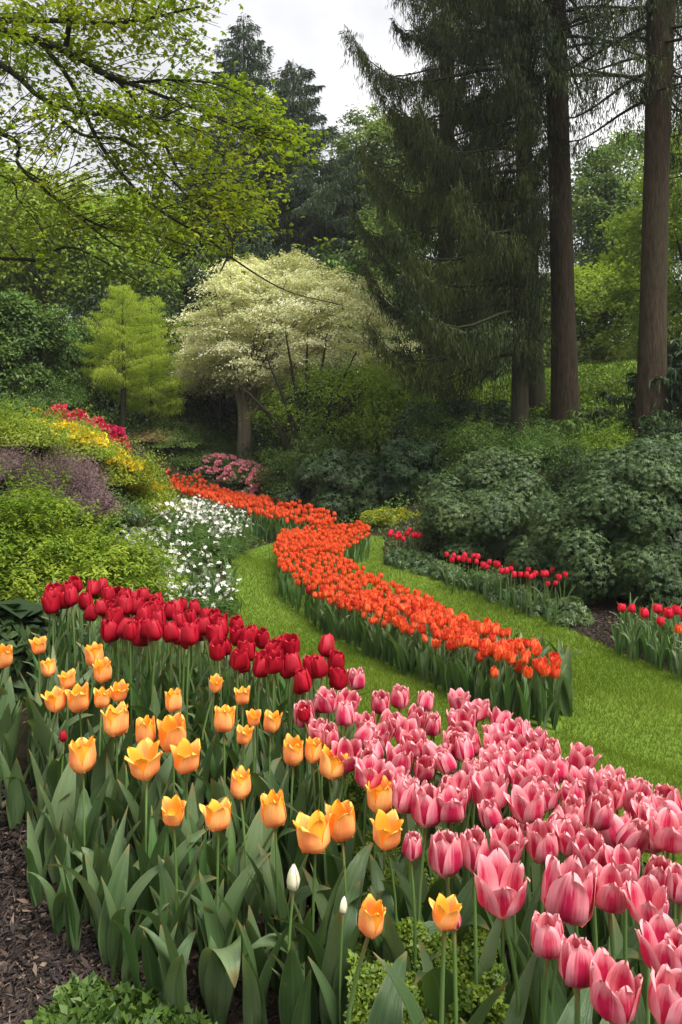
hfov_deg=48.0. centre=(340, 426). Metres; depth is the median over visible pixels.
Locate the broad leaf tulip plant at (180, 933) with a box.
[167,874,195,949]
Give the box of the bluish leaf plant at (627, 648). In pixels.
[624,625,642,657]
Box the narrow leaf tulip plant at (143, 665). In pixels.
[123,641,151,672]
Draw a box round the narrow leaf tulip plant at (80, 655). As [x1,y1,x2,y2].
[68,632,81,670]
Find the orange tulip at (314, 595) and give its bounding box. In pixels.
[311,591,317,626]
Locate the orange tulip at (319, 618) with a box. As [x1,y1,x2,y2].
[311,592,322,630]
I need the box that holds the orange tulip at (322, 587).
[317,584,326,610]
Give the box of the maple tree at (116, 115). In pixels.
[0,0,342,305]
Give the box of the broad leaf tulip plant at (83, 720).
[46,683,93,738]
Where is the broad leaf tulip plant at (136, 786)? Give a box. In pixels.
[121,747,153,841]
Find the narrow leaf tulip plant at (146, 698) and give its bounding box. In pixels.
[119,644,160,720]
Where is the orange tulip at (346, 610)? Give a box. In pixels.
[342,595,350,619]
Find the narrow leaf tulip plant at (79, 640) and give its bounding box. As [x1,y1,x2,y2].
[31,623,88,670]
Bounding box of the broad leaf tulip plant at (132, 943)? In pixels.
[113,879,168,988]
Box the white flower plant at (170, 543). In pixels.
[141,526,185,562]
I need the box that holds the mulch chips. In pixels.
[0,602,670,1023]
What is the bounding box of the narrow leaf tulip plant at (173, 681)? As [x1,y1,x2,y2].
[125,670,176,720]
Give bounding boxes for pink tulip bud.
[347,830,440,982]
[452,913,461,1023]
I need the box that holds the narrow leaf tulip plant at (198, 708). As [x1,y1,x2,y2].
[188,698,212,730]
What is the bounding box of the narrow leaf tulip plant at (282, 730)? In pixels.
[280,711,296,737]
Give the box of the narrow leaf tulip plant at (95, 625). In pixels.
[94,621,99,640]
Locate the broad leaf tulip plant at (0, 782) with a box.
[0,748,1,809]
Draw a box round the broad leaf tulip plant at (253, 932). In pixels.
[212,888,272,1006]
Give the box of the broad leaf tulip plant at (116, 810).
[94,766,142,845]
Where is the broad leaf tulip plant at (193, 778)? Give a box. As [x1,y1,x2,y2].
[178,712,205,803]
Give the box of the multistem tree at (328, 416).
[231,332,413,464]
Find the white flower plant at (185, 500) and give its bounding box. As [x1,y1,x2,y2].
[159,497,204,522]
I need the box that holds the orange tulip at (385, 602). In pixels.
[381,599,386,643]
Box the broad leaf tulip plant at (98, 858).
[70,818,118,881]
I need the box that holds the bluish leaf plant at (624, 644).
[612,619,627,649]
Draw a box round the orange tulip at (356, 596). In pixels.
[349,593,358,618]
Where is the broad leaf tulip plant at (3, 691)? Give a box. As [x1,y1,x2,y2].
[0,687,23,713]
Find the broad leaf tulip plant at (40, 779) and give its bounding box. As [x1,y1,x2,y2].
[28,748,61,812]
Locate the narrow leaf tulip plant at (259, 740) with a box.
[234,718,287,769]
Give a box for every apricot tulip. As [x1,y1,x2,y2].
[0,643,26,724]
[27,658,92,773]
[29,636,77,712]
[41,686,88,798]
[49,668,99,756]
[61,735,111,908]
[65,682,97,794]
[78,641,114,771]
[85,657,111,750]
[87,686,137,831]
[97,679,133,773]
[100,701,134,834]
[117,715,172,848]
[124,737,169,856]
[128,794,216,948]
[152,737,227,910]
[156,712,189,855]
[158,688,181,796]
[177,797,270,948]
[186,673,239,784]
[190,704,251,838]
[202,685,256,826]
[220,724,260,854]
[221,765,273,923]
[233,708,281,813]
[247,788,330,991]
[249,709,282,808]
[259,733,325,871]
[285,736,335,899]
[288,744,349,884]
[289,809,345,1016]
[302,798,373,939]
[339,809,403,958]
[346,894,424,1023]
[355,775,405,891]
[373,893,507,1023]
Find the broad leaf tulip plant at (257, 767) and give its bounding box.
[256,755,260,773]
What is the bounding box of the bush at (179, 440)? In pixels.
[131,413,216,450]
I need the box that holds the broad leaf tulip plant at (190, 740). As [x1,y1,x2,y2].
[164,728,198,758]
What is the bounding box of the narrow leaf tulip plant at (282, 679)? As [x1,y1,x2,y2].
[269,676,294,699]
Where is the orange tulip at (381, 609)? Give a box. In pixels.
[375,606,383,654]
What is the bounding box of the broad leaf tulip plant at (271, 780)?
[260,751,318,872]
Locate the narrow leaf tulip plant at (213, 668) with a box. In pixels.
[207,645,230,699]
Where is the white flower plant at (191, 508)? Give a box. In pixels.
[182,500,202,521]
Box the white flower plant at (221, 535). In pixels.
[195,516,228,547]
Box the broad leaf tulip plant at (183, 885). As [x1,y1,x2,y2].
[132,840,203,939]
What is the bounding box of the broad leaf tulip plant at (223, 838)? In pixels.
[214,817,242,867]
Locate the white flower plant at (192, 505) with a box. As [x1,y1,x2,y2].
[177,496,203,514]
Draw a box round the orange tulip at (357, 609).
[352,604,359,644]
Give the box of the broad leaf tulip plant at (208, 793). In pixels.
[195,769,230,803]
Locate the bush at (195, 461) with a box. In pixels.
[166,449,215,468]
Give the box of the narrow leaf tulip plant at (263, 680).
[262,674,277,697]
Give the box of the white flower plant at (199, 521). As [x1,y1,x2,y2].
[188,505,213,531]
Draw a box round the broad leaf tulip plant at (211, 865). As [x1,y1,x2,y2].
[187,809,227,898]
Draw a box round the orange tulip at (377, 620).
[366,615,385,657]
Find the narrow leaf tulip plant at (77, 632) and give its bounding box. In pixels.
[43,610,83,649]
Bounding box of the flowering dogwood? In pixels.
[162,244,422,461]
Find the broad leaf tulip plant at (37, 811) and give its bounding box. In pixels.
[27,783,70,866]
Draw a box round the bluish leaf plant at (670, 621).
[660,613,681,630]
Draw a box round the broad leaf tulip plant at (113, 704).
[105,695,130,710]
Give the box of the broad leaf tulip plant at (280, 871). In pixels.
[261,832,288,899]
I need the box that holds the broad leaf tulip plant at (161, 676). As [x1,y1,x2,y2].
[125,663,165,742]
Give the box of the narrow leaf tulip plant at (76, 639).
[71,619,88,662]
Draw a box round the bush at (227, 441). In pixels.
[182,403,237,461]
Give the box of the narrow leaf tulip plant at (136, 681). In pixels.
[110,652,143,734]
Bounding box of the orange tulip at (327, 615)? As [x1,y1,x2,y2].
[321,597,333,633]
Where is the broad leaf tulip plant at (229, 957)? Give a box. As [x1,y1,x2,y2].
[198,868,254,1011]
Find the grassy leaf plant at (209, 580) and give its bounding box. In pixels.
[197,570,212,588]
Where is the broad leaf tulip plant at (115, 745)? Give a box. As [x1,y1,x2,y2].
[114,734,134,756]
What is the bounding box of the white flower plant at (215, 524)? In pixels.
[197,516,225,530]
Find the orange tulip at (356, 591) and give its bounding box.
[353,590,360,601]
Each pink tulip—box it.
[289,699,317,804]
[306,717,340,811]
[311,686,353,807]
[312,694,341,779]
[317,753,387,901]
[321,722,343,812]
[331,700,354,802]
[331,736,364,833]
[339,687,361,737]
[344,720,379,833]
[347,666,364,738]
[351,710,375,801]
[355,747,385,876]
[359,737,386,830]
[367,761,419,863]
[369,721,394,750]
[370,690,389,725]
[374,770,430,879]
[380,708,394,763]
[381,777,419,922]
[384,683,410,774]
[385,782,443,921]
[386,741,413,853]
[387,712,415,777]
[393,717,422,833]
[400,729,437,837]
[403,780,462,921]
[406,755,434,861]
[407,703,434,785]
[413,690,433,781]
[413,731,428,762]
[413,774,453,897]
[414,829,463,1022]
[420,739,452,846]
[423,711,438,785]
[424,713,440,837]
[433,749,466,893]
[433,784,489,942]
[436,708,459,781]
[437,751,505,831]
[442,729,466,743]
[444,770,471,896]
[445,725,463,773]
[445,731,464,826]
[447,688,470,770]
[450,708,475,804]
[453,757,480,879]
[454,736,473,880]
[456,766,508,938]
[460,727,481,828]
[460,825,501,1020]
[460,848,536,1023]
[462,765,483,926]
[464,698,488,833]
[466,747,507,828]
[471,699,489,725]
[472,797,502,977]
[476,743,503,760]
[478,823,538,1015]
[482,723,497,735]
[483,729,512,819]
[485,817,539,995]
[488,706,512,787]
[493,740,509,816]
[496,717,523,817]
[496,749,523,862]
[503,734,531,766]
[503,782,545,960]
[508,764,539,906]
[509,818,561,1023]
[511,813,544,974]
[519,717,530,736]
[520,809,568,955]
[521,758,533,869]
[525,726,547,751]
[525,741,541,834]
[525,754,559,895]
[526,779,560,951]
[531,910,592,1023]
[537,749,568,854]
[538,852,629,1023]
[542,737,561,805]
[546,756,586,860]
[546,756,587,824]
[550,817,641,1003]
[553,804,588,994]
[555,777,586,939]
[558,932,608,1023]
[559,780,589,935]
[560,794,585,994]
[566,765,588,939]
[566,791,613,948]
[569,742,601,825]
[572,827,677,1023]
[586,768,618,944]
[588,858,633,1023]
[590,947,642,1023]
[596,776,624,944]
[597,811,635,932]
[601,764,625,786]
[605,843,645,1023]
[615,817,648,975]
[616,777,632,927]
[622,874,668,1023]
[623,778,662,810]
[627,792,667,995]
[627,805,681,928]
[631,796,651,856]
[633,776,659,875]
[634,913,681,1023]
[636,854,671,1023]
[640,783,677,926]
[641,788,681,918]
[641,819,662,854]
[648,963,681,1023]
[664,927,681,971]
[665,862,681,924]
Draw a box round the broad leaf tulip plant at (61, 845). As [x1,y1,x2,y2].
[56,813,96,907]
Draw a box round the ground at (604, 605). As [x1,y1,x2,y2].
[0,375,681,1023]
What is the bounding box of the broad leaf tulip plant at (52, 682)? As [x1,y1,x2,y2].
[29,675,73,719]
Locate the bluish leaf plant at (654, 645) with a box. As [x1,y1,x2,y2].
[648,628,669,667]
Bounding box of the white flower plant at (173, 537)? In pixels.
[151,510,198,555]
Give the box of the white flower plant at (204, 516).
[184,504,217,527]
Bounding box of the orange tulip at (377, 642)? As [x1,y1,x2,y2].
[372,610,383,659]
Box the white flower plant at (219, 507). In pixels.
[207,500,234,514]
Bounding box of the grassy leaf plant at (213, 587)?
[202,576,223,600]
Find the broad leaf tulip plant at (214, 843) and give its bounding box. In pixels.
[211,829,225,860]
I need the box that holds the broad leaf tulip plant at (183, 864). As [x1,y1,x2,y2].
[147,827,209,878]
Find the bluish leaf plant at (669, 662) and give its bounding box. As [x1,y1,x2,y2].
[663,631,680,670]
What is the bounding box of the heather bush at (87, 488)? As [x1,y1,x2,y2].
[0,441,127,520]
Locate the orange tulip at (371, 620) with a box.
[366,616,374,658]
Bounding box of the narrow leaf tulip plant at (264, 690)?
[262,653,305,718]
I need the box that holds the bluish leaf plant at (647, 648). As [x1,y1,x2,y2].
[635,622,657,662]
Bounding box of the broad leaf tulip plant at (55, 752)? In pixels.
[28,720,65,768]
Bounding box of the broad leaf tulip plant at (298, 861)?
[280,841,306,921]
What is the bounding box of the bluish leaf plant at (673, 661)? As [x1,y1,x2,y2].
[666,633,681,671]
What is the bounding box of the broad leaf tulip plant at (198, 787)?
[175,767,202,838]
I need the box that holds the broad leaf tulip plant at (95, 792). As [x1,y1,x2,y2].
[73,777,106,832]
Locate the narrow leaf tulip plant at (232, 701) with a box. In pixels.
[229,670,259,746]
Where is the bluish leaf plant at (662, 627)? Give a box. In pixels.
[661,616,674,635]
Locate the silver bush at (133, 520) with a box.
[100,505,143,543]
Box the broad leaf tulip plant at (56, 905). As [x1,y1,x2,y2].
[29,850,81,933]
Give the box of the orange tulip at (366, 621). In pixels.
[355,604,372,650]
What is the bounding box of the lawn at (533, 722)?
[227,534,681,864]
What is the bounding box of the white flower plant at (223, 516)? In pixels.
[209,506,237,527]
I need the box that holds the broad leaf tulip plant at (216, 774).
[200,729,228,782]
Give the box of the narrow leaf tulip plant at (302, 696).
[276,678,320,700]
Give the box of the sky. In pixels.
[0,0,681,346]
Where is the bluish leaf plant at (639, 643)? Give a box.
[637,620,653,653]
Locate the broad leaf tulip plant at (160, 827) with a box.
[138,778,172,834]
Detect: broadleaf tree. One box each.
[0,150,109,315]
[0,284,85,400]
[5,179,223,414]
[7,172,161,308]
[47,318,116,408]
[51,277,203,428]
[63,216,218,327]
[154,368,264,445]
[203,242,421,421]
[296,363,404,443]
[306,102,438,261]
[325,349,490,453]
[335,171,480,395]
[375,391,510,458]
[401,272,619,378]
[540,115,681,339]
[544,254,681,366]
[586,113,681,357]
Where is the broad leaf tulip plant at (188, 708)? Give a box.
[185,686,208,725]
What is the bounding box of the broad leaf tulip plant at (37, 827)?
[19,805,46,888]
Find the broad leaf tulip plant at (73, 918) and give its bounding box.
[55,836,95,952]
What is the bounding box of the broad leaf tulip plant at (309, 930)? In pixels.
[296,894,359,947]
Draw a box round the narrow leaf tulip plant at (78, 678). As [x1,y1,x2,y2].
[58,664,79,690]
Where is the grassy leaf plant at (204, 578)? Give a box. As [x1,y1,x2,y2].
[200,569,207,589]
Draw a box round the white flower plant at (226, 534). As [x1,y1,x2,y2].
[215,524,239,549]
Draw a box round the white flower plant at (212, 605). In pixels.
[174,580,231,617]
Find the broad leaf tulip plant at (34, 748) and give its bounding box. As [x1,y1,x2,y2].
[23,692,48,788]
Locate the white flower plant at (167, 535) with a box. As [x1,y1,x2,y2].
[123,526,170,553]
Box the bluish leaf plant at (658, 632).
[647,621,667,644]
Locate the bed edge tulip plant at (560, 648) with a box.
[543,638,582,657]
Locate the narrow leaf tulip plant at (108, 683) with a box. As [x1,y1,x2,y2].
[104,669,135,704]
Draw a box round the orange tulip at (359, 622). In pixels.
[358,600,362,645]
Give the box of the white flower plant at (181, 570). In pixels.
[157,565,198,600]
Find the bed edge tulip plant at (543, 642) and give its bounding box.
[536,634,555,661]
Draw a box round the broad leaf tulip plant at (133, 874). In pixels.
[110,799,156,924]
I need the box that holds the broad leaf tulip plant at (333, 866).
[324,801,367,890]
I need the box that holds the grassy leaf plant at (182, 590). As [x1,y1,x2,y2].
[174,578,187,599]
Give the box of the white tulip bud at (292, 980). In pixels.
[278,863,304,1023]
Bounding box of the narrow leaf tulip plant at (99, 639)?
[72,633,100,667]
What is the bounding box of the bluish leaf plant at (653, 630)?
[639,620,659,660]
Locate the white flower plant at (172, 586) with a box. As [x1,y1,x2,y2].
[165,582,209,608]
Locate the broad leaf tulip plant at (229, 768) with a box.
[226,743,234,785]
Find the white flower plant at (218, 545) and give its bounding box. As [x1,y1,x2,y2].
[199,525,244,565]
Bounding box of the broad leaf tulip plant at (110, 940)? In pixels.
[98,844,158,981]
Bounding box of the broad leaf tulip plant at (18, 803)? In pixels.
[0,746,41,830]
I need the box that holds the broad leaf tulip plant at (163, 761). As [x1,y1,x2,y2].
[161,756,190,797]
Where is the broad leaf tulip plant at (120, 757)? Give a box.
[87,746,124,833]
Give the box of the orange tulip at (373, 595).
[368,592,376,613]
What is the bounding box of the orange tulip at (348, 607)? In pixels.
[340,602,359,644]
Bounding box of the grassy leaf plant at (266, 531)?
[261,522,273,541]
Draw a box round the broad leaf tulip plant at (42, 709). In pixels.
[19,671,66,765]
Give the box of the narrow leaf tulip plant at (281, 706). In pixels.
[246,676,296,750]
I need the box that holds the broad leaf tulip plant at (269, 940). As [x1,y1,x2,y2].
[252,901,334,1023]
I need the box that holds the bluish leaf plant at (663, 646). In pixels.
[656,635,671,663]
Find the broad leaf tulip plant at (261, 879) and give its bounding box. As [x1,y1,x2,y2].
[244,850,307,917]
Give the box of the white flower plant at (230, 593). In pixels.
[196,573,255,614]
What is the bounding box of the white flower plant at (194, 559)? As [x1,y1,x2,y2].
[175,541,213,581]
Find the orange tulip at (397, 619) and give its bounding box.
[381,615,406,669]
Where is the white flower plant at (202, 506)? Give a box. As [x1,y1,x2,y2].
[187,497,211,513]
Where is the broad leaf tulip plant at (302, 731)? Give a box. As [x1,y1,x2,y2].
[265,728,304,813]
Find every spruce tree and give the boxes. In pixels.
[337,0,566,438]
[345,0,547,401]
[356,0,550,427]
[403,0,681,423]
[481,0,681,439]
[612,4,681,203]
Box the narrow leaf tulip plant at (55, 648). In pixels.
[24,632,64,672]
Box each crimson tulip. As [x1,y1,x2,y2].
[22,588,56,669]
[32,582,72,650]
[40,594,68,681]
[50,581,96,662]
[55,592,78,671]
[64,586,86,677]
[68,575,88,657]
[70,584,111,658]
[73,600,111,688]
[76,598,106,687]
[78,591,96,642]
[81,603,110,685]
[85,578,108,655]
[86,579,106,669]
[88,606,125,688]
[93,587,121,676]
[93,620,140,743]
[100,617,129,704]
[104,614,141,667]
[105,598,135,674]
[114,585,126,644]
[115,594,138,665]
[115,617,131,707]
[116,606,169,677]
[117,618,166,720]
[120,587,132,660]
[120,616,141,676]
[121,595,144,668]
[121,638,157,712]
[127,619,150,705]
[131,590,137,615]
[133,608,169,708]
[137,587,152,645]
[140,618,160,694]
[141,601,178,679]
[141,617,149,673]
[142,601,176,666]
[149,591,169,666]
[149,597,161,662]
[152,596,164,666]
[160,601,170,666]
[160,620,196,714]
[161,611,197,690]
[161,626,195,699]
[169,598,195,681]
[170,622,219,788]
[177,598,202,678]
[178,597,187,668]
[180,641,209,720]
[181,608,202,690]
[181,612,184,673]
[185,616,229,704]
[189,607,211,677]
[189,618,211,689]
[198,644,223,701]
[199,638,234,733]
[200,617,229,705]
[202,612,221,687]
[204,612,233,703]
[206,623,228,715]
[207,608,228,684]
[213,647,248,769]
[222,624,256,704]
[224,636,231,695]
[228,615,251,696]
[232,657,262,749]
[233,624,256,695]
[237,639,266,724]
[238,653,269,772]
[239,626,254,720]
[254,649,270,749]
[254,650,282,759]
[255,627,269,737]
[260,641,287,726]
[260,652,305,800]
[261,638,281,731]
[271,634,291,725]
[275,633,299,726]
[280,655,292,732]
[288,655,327,744]
[291,703,320,814]
[292,684,335,799]
[294,667,311,784]
[302,655,323,765]
[305,652,323,746]
[315,657,350,738]
[316,633,371,723]
[316,649,356,740]
[325,666,348,749]
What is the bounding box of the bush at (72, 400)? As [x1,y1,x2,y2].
[0,366,98,408]
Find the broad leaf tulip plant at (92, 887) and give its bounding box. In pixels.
[45,804,128,941]
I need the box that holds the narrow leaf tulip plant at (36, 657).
[28,616,61,696]
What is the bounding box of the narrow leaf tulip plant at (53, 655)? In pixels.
[45,645,88,685]
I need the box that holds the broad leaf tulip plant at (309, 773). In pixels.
[277,762,317,812]
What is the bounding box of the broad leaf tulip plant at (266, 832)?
[231,791,295,913]
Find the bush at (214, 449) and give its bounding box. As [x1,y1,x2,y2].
[166,436,236,457]
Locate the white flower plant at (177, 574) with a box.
[152,555,189,600]
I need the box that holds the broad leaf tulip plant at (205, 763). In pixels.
[158,734,215,801]
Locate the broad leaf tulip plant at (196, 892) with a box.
[185,826,229,934]
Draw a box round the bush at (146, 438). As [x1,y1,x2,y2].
[131,425,179,444]
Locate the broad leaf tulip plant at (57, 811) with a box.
[35,762,75,884]
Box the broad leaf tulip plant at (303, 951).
[267,922,326,966]
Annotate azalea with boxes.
[0,387,56,418]
[0,393,82,451]
[17,404,105,430]
[24,402,128,461]
[44,402,76,421]
[66,409,96,430]
[74,436,169,487]
[91,416,115,444]
[95,425,137,460]
[109,424,131,454]
[114,464,178,500]
[193,452,246,475]
[216,459,262,484]
[242,469,275,496]
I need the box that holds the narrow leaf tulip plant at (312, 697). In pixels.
[311,685,339,721]
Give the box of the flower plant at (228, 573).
[222,558,241,596]
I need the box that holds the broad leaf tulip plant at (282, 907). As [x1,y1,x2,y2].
[268,858,315,963]
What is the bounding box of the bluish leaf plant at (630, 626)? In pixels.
[617,614,639,643]
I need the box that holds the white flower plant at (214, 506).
[198,500,216,515]
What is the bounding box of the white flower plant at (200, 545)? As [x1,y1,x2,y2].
[165,513,212,557]
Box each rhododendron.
[269,448,402,524]
[375,435,454,502]
[415,445,580,559]
[504,530,608,603]
[523,432,681,607]
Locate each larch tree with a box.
[69,284,183,431]
[100,295,201,432]
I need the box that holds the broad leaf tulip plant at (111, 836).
[94,816,140,853]
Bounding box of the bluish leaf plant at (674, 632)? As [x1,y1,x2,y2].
[664,619,681,647]
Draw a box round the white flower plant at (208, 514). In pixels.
[195,506,220,525]
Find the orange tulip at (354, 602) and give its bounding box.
[346,597,358,648]
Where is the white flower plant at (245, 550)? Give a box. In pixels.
[221,526,251,554]
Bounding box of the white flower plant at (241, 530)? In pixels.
[219,515,251,546]
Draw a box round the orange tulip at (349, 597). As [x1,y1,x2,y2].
[346,593,353,638]
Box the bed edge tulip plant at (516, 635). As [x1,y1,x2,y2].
[506,627,518,638]
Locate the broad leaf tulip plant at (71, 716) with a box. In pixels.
[65,705,78,732]
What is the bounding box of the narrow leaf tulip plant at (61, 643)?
[56,612,73,660]
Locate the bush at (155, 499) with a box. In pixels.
[119,479,200,517]
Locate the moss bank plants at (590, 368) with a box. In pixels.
[468,357,636,422]
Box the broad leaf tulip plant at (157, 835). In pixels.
[135,809,164,844]
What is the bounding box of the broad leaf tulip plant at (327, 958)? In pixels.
[272,881,382,1023]
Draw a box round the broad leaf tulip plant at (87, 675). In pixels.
[58,668,92,733]
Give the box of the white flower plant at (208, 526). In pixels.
[182,517,233,555]
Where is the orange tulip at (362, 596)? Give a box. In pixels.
[357,594,364,635]
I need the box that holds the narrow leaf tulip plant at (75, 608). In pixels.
[59,590,81,628]
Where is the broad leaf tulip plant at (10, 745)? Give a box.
[0,701,32,784]
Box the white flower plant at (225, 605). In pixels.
[185,580,238,623]
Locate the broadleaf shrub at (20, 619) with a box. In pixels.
[0,597,82,703]
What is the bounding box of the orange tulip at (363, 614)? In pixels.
[358,611,366,651]
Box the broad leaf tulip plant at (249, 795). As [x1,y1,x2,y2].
[227,777,250,827]
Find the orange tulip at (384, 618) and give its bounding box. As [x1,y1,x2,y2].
[382,612,388,660]
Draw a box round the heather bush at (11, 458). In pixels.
[0,436,40,481]
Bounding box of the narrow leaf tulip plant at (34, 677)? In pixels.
[27,672,37,680]
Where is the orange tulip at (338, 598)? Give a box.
[326,594,349,639]
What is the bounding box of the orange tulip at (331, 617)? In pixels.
[325,596,338,638]
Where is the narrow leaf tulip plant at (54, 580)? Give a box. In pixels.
[27,575,55,597]
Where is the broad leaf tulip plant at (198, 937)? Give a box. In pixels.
[185,878,225,998]
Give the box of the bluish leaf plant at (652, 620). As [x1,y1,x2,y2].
[647,608,663,633]
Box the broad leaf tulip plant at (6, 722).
[0,692,21,781]
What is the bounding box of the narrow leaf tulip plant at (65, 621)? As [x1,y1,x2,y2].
[39,603,66,638]
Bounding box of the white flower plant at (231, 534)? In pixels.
[210,521,246,544]
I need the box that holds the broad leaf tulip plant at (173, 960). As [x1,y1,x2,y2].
[139,892,196,1018]
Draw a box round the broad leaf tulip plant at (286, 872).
[283,822,289,891]
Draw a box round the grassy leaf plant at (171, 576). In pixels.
[161,568,185,590]
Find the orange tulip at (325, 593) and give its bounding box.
[317,589,328,634]
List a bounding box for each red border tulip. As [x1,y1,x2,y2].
[398,532,401,553]
[404,531,409,550]
[408,527,411,549]
[416,532,421,551]
[437,551,448,587]
[446,557,456,594]
[447,552,457,590]
[457,555,465,593]
[459,552,467,583]
[459,558,474,596]
[460,555,466,592]
[467,553,476,586]
[469,553,479,584]
[470,558,485,597]
[480,561,486,601]
[483,563,496,601]
[485,559,492,592]
[493,561,499,600]
[493,561,503,593]
[495,561,500,599]
[498,567,503,609]
[503,566,513,607]
[504,567,511,608]
[511,571,518,615]
[513,571,528,613]
[524,571,532,612]
[524,574,532,617]
[526,567,530,592]
[531,570,545,601]
[531,572,541,612]
[533,570,537,601]
[542,581,549,626]
[543,570,552,598]
[544,580,561,626]
[548,567,557,597]
[556,574,561,607]
[561,571,575,603]
[618,603,625,650]
[626,603,636,636]
[640,607,648,659]
[653,603,664,635]
[654,616,664,665]
[663,607,673,642]
[672,604,680,626]
[672,624,681,681]
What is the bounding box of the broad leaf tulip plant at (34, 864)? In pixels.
[22,811,55,906]
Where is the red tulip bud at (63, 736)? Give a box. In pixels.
[45,730,66,797]
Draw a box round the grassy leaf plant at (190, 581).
[181,569,195,598]
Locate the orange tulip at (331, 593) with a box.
[321,590,334,613]
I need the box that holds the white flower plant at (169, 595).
[155,581,187,622]
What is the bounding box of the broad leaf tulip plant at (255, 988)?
[237,910,300,1023]
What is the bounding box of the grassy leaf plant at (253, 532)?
[249,516,258,539]
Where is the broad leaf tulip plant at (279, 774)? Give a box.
[258,737,298,793]
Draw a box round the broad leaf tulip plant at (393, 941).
[370,885,450,975]
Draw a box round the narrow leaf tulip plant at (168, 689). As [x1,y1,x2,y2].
[135,667,186,718]
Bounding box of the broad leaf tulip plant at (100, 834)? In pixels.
[67,809,104,852]
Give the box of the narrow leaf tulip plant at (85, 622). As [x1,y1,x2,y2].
[76,610,87,630]
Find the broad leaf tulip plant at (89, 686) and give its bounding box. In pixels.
[81,671,96,699]
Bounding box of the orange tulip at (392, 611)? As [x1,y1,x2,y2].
[380,606,397,665]
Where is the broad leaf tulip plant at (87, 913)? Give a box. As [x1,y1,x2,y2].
[82,852,97,927]
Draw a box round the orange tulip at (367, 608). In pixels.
[358,603,370,655]
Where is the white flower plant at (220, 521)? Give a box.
[208,509,231,531]
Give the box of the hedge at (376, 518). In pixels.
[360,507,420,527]
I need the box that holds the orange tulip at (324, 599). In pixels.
[320,592,327,632]
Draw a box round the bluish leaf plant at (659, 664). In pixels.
[646,636,669,670]
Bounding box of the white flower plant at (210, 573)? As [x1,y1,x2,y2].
[183,559,230,590]
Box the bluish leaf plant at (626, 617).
[609,607,632,635]
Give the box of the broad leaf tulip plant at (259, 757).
[231,739,262,767]
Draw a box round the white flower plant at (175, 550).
[164,546,198,580]
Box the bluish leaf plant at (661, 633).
[656,616,671,660]
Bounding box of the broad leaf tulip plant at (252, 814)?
[248,771,287,826]
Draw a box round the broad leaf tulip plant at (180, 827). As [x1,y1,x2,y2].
[172,822,216,851]
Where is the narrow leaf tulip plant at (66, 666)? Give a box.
[57,640,83,685]
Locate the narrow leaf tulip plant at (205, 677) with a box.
[174,646,208,680]
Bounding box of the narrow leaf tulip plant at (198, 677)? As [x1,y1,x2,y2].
[169,647,208,728]
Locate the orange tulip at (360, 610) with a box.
[358,609,363,643]
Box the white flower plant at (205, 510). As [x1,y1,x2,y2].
[192,500,219,521]
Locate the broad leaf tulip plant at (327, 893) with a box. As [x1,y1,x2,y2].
[309,855,346,925]
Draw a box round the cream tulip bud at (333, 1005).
[308,896,347,1023]
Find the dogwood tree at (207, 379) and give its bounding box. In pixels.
[166,327,266,439]
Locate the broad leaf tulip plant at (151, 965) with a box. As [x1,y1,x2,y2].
[142,922,177,1000]
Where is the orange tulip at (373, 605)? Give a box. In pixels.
[368,601,382,631]
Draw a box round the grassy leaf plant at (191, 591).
[186,584,203,598]
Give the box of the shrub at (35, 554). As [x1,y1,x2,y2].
[0,448,203,623]
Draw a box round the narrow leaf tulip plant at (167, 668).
[159,642,175,690]
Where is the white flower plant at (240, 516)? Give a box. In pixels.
[227,507,252,530]
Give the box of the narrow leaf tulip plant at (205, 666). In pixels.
[195,651,226,676]
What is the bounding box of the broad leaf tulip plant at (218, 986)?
[193,912,237,1023]
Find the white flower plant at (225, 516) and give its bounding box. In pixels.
[222,509,245,525]
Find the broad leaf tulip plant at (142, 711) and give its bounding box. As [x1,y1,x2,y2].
[128,685,192,781]
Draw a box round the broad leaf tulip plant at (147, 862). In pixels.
[135,805,208,953]
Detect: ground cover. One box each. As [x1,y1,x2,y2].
[23,969,217,1023]
[335,771,508,1023]
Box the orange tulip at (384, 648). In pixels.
[380,620,388,663]
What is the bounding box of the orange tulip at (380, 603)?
[368,600,383,627]
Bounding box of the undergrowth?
[0,356,652,663]
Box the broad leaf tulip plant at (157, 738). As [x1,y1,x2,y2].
[156,723,196,751]
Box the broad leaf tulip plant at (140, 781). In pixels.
[128,748,163,788]
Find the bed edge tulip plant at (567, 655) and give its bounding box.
[558,644,571,705]
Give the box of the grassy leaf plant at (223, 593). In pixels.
[219,579,231,599]
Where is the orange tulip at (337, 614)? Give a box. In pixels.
[331,601,344,637]
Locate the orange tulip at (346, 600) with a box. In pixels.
[341,597,353,642]
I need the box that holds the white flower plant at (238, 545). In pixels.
[217,523,245,553]
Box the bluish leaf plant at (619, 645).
[612,625,630,654]
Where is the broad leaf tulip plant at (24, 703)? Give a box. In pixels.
[19,699,63,717]
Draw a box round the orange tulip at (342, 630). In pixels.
[339,600,347,639]
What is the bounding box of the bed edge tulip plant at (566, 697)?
[560,654,572,716]
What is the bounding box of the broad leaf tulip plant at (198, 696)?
[184,686,208,705]
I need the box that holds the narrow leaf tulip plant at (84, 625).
[77,607,104,642]
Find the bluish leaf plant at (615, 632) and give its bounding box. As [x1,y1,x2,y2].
[610,620,622,649]
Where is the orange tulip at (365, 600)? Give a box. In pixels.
[359,597,370,624]
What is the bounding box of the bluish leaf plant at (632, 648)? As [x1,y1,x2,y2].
[622,631,642,660]
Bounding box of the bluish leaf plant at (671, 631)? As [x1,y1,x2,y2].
[665,616,679,644]
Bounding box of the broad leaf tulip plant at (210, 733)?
[198,723,225,744]
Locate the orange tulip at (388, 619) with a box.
[385,614,401,660]

